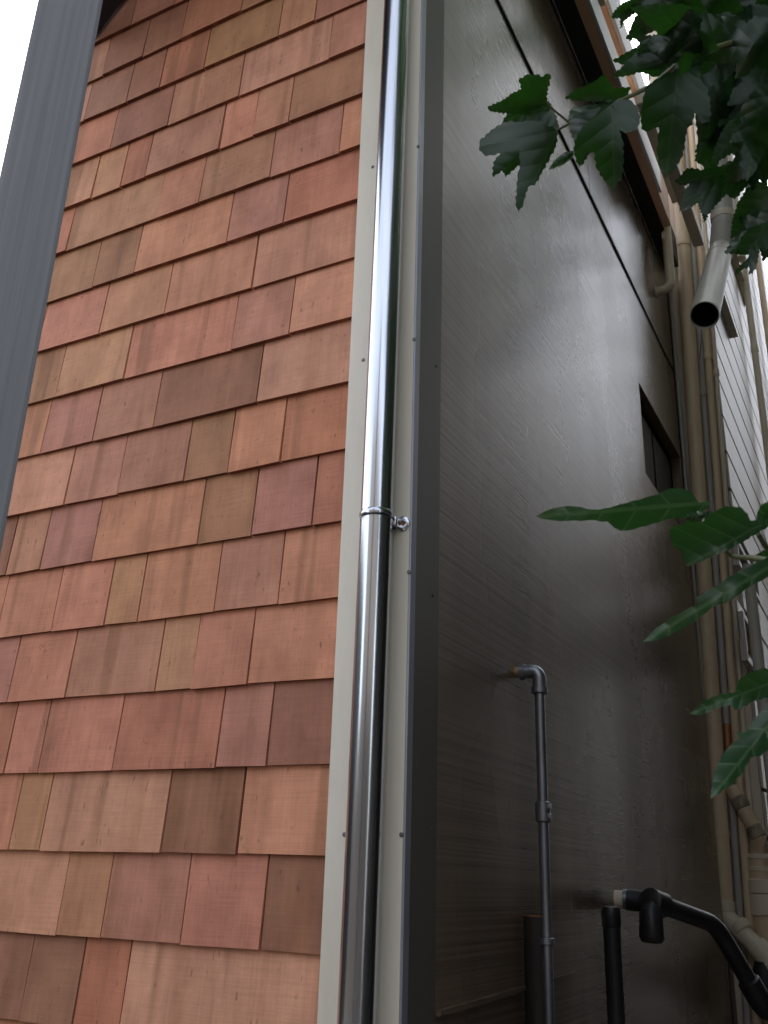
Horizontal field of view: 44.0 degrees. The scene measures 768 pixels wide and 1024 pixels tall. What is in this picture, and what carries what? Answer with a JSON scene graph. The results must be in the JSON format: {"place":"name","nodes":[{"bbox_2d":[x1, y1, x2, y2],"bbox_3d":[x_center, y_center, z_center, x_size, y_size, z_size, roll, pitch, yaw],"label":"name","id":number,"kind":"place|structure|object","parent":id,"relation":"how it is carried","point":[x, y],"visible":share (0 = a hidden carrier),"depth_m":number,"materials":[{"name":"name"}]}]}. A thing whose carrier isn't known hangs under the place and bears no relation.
{"place":"outdoors","nodes":[
{"label":"outdoors","id":0,"kind":"place"},
{"bbox_2d":[0,0,767,274],"label":"sky","id":1,"kind":"structure","parent":0,"point":[16,16],"materials":[{"name":"white"}]},
{"bbox_2d":[598,0,668,193],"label":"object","id":2,"kind":"structure","parent":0,"point":[623,45],"depth_m":4.86,"materials":[{"name":"wood"}]},
{"label":"ground","id":3,"kind":"structure","parent":0,"visible":0},
{"bbox_2d":[0,0,102,553],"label":"grey post","id":4,"kind":"object","parent":3,"relation":"on","point":[36,168],"depth_m":1.00,"materials":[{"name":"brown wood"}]},
{"bbox_2d":[0,0,733,1023],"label":"shingled house","id":5,"kind":"structure","parent":3,"relation":"on","point":[178,570],"depth_m":2.45,"materials":[{"name":"brown wood"}]},
{"bbox_2d":[337,0,409,1023],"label":"conduit","id":6,"kind":"object","parent":5,"relation":"attached to","point":[380,522],"visible":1,"depth_m":1.93,"materials":[{"name":"metal"}]},
{"bbox_2d":[435,972,575,1016],"bbox_3d":[0.299,1.071,2.130,0.010,0.027,0.850,-9,-24,26],"label":"wall batten","id":7,"kind":"object","parent":5,"relation":"attached to","point":[472,1003],"depth_m":1.97,"materials":[{"name":"brown wood"}]},
{"bbox_2d":[514,664,554,1023],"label":"water pipe","id":8,"kind":"object","parent":5,"relation":"attached to","point":[543,804],"visible":1,"depth_m":2.26,"materials":[{"name":"grey metal"}]},
{"bbox_2d":[636,92,676,202],"bbox_3d":[1.413,-1.851,4.873,0.050,0.070,0.797,-9,-24,26],"label":"boxed bracket","id":9,"kind":"object","parent":5,"relation":"attached to","point":[652,134],"visible":0.4,"depth_m":4.78,"materials":[{"name":"brown wood"}]},
{"bbox_2d":[639,391,682,524],"bbox_3d":[1.365,-0.232,4.816,0.071,0.470,0.930,-9,-24,26],"label":"window","id":10,"kind":"structure","parent":5,"relation":"in","point":[675,481],"depth_m":5.08,"materials":[{"name":"glass"}]},
{"bbox_2d":[649,78,674,297],"bbox_3d":[1.589,-1.914,5.559,0.127,1.525,0.068,-9,-24,26],"label":"hooked pipe","id":11,"kind":"object","parent":5,"relation":"attached to","point":[666,287],"visible":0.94,"depth_m":5.32,"materials":[{"name":"white metal"}]},
{"bbox_2d":[668,164,703,246],"bbox_3d":[1.505,-1.603,4.803,0.055,0.070,0.837,-9,-24,26],"label":"boxed bracket","id":12,"kind":"object","parent":5,"relation":"attached to","point":[692,226],"visible":0.52,"depth_m":4.91,"materials":[{"name":"brown wood"}]},
{"bbox_2d":[613,888,767,1020],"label":"black pipe","id":13,"kind":"object","parent":5,"relation":"attached to","point":[653,907],"visible":1,"depth_m":2.92,"materials":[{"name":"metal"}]},
{"bbox_2d":[669,290,731,1013],"bbox_3d":[1.635,0.970,4.864,0.064,5.000,0.020,-9,-24,26],"label":"corner bead","id":14,"kind":"object","parent":5,"relation":"attached to","point":[682,438],"depth_m":5.38,"materials":[{"name":"beige metal"}]},
{"bbox_2d":[674,151,767,968],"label":"drainpipe","id":15,"kind":"object","parent":5,"relation":"attached to","point":[748,939],"visible":0.81,"depth_m":4.97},
{"bbox_2d":[753,961,767,990],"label":"rubber coupling","id":16,"kind":"object","parent":15,"relation":"attached to","point":[760,969],"visible":0.35,"depth_m":4.24,"materials":[{"name":"black rubber"}]},
{"bbox_2d":[523,915,544,1023],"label":"iron stub","id":17,"kind":"object","parent":3,"relation":"on","point":[533,975],"visible":0.8,"depth_m":2.16,"materials":[{"name":"black metal"}]},
{"bbox_2d":[601,906,625,1023],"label":"black standpipe","id":18,"kind":"object","parent":3,"relation":"on","point":[611,919],"visible":1,"depth_m":2.57,"materials":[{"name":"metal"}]},
{"bbox_2d":[479,0,767,797],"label":"mulberry tree","id":19,"kind":"object","parent":3,"relation":"on","point":[705,62],"visible":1,"depth_m":1.11,"materials":[{"name":"green plant"}]},
{"bbox_2d":[646,31,767,1023],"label":"building wall","id":20,"kind":"structure","parent":3,"relation":"on","point":[747,482],"depth_m":5.87,"materials":[{"name":"paint"}]},
{"bbox_2d":[689,155,734,358],"bbox_3d":[1.667,-1.799,4.957,0.265,2.970,1.889,-6,-23,20],"label":"vent pipe","id":21,"kind":"object","parent":20,"relation":"attached to","point":[705,311],"visible":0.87,"depth_m":4.14,"materials":[{"name":"white metal"}]},
{"bbox_2d":[694,113,752,851],"bbox_3d":[1.852,0.306,5.072,0.197,6.401,0.035,-9,-24,26],"label":"riser pipe","id":22,"kind":"object","parent":20,"relation":"attached to","point":[716,374],"visible":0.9,"depth_m":5.25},
{"bbox_2d":[688,119,761,1023],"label":"riser pipe","id":23,"kind":"object","parent":20,"relation":"attached to","point":[734,713],"visible":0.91,"depth_m":5.07,"materials":[{"name":"beige metal"}]},
{"bbox_2d":[721,292,737,337],"bbox_3d":[2.176,-1.356,6.112,0.049,0.057,0.880,-9,-24,26],"label":"ledger board","id":24,"kind":"object","parent":20,"relation":"attached to","point":[729,319],"visible":0.55,"depth_m":6.26,"materials":[{"name":"brown wood"}]},
{"bbox_2d":[728,154,745,261],"bbox_3d":[2.844,-3.276,7.987,0.098,2.758,0.098,-9,-24,26],"label":"downpipe","id":25,"kind":"object","parent":20,"relation":"attached to","point":[742,258],"visible":0.03,"depth_m":7.62,"materials":[{"name":"grey metal"}]},
{"bbox_2d":[732,254,745,305],"bbox_3d":[2.837,-1.943,7.620,0.049,0.057,1.039,-9,-24,26],"label":"ledger board","id":26,"kind":"object","parent":20,"relation":"attached to","point":[736,264],"visible":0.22,"depth_m":7.64,"materials":[{"name":"brown wood"}]},
{"bbox_2d":[737,611,752,671],"bbox_3d":[1.934,0.726,5.001,0.034,0.251,0.677,-9,-24,26],"label":"window","id":27,"kind":"structure","parent":20,"relation":"in","point":[743,620],"depth_m":4.74,"materials":[{"name":"paint"}]},
{"bbox_2d":[725,784,767,1023],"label":"soil stack","id":28,"kind":"object","parent":20,"relation":"attached to","point":[757,856],"visible":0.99,"depth_m":4.52,"materials":[{"name":"beige plastic"}]},
{"bbox_2d":[732,544,760,602],"bbox_3d":[2.007,0.330,5.275,0.034,0.158,0.773,-9,-24,26],"label":"window","id":29,"kind":"structure","parent":20,"relation":"in","point":[737,563],"depth_m":5.04,"materials":[{"name":"paint"}]},
{"bbox_2d":[733,157,767,480],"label":"downpipe","id":30,"kind":"object","parent":20,"relation":"attached to","point":[754,347],"visible":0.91,"depth_m":7.41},
{"bbox_2d":[742,563,767,804],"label":"downpipe","id":31,"kind":"object","parent":20,"relation":"attached to","point":[754,629],"visible":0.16,"depth_m":4.74,"materials":[{"name":"white metal"}]},
{"bbox_2d":[745,188,767,354],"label":"downpipe","id":32,"kind":"object","parent":20,"relation":"attached to","point":[762,291],"depth_m":9.47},
{"bbox_2d":[684,128,750,1023],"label":"riser pipe","id":33,"kind":"object","parent":3,"relation":"on","point":[727,741],"visible":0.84,"depth_m":4.98,"materials":[{"name":"beige metal"}]}
]}

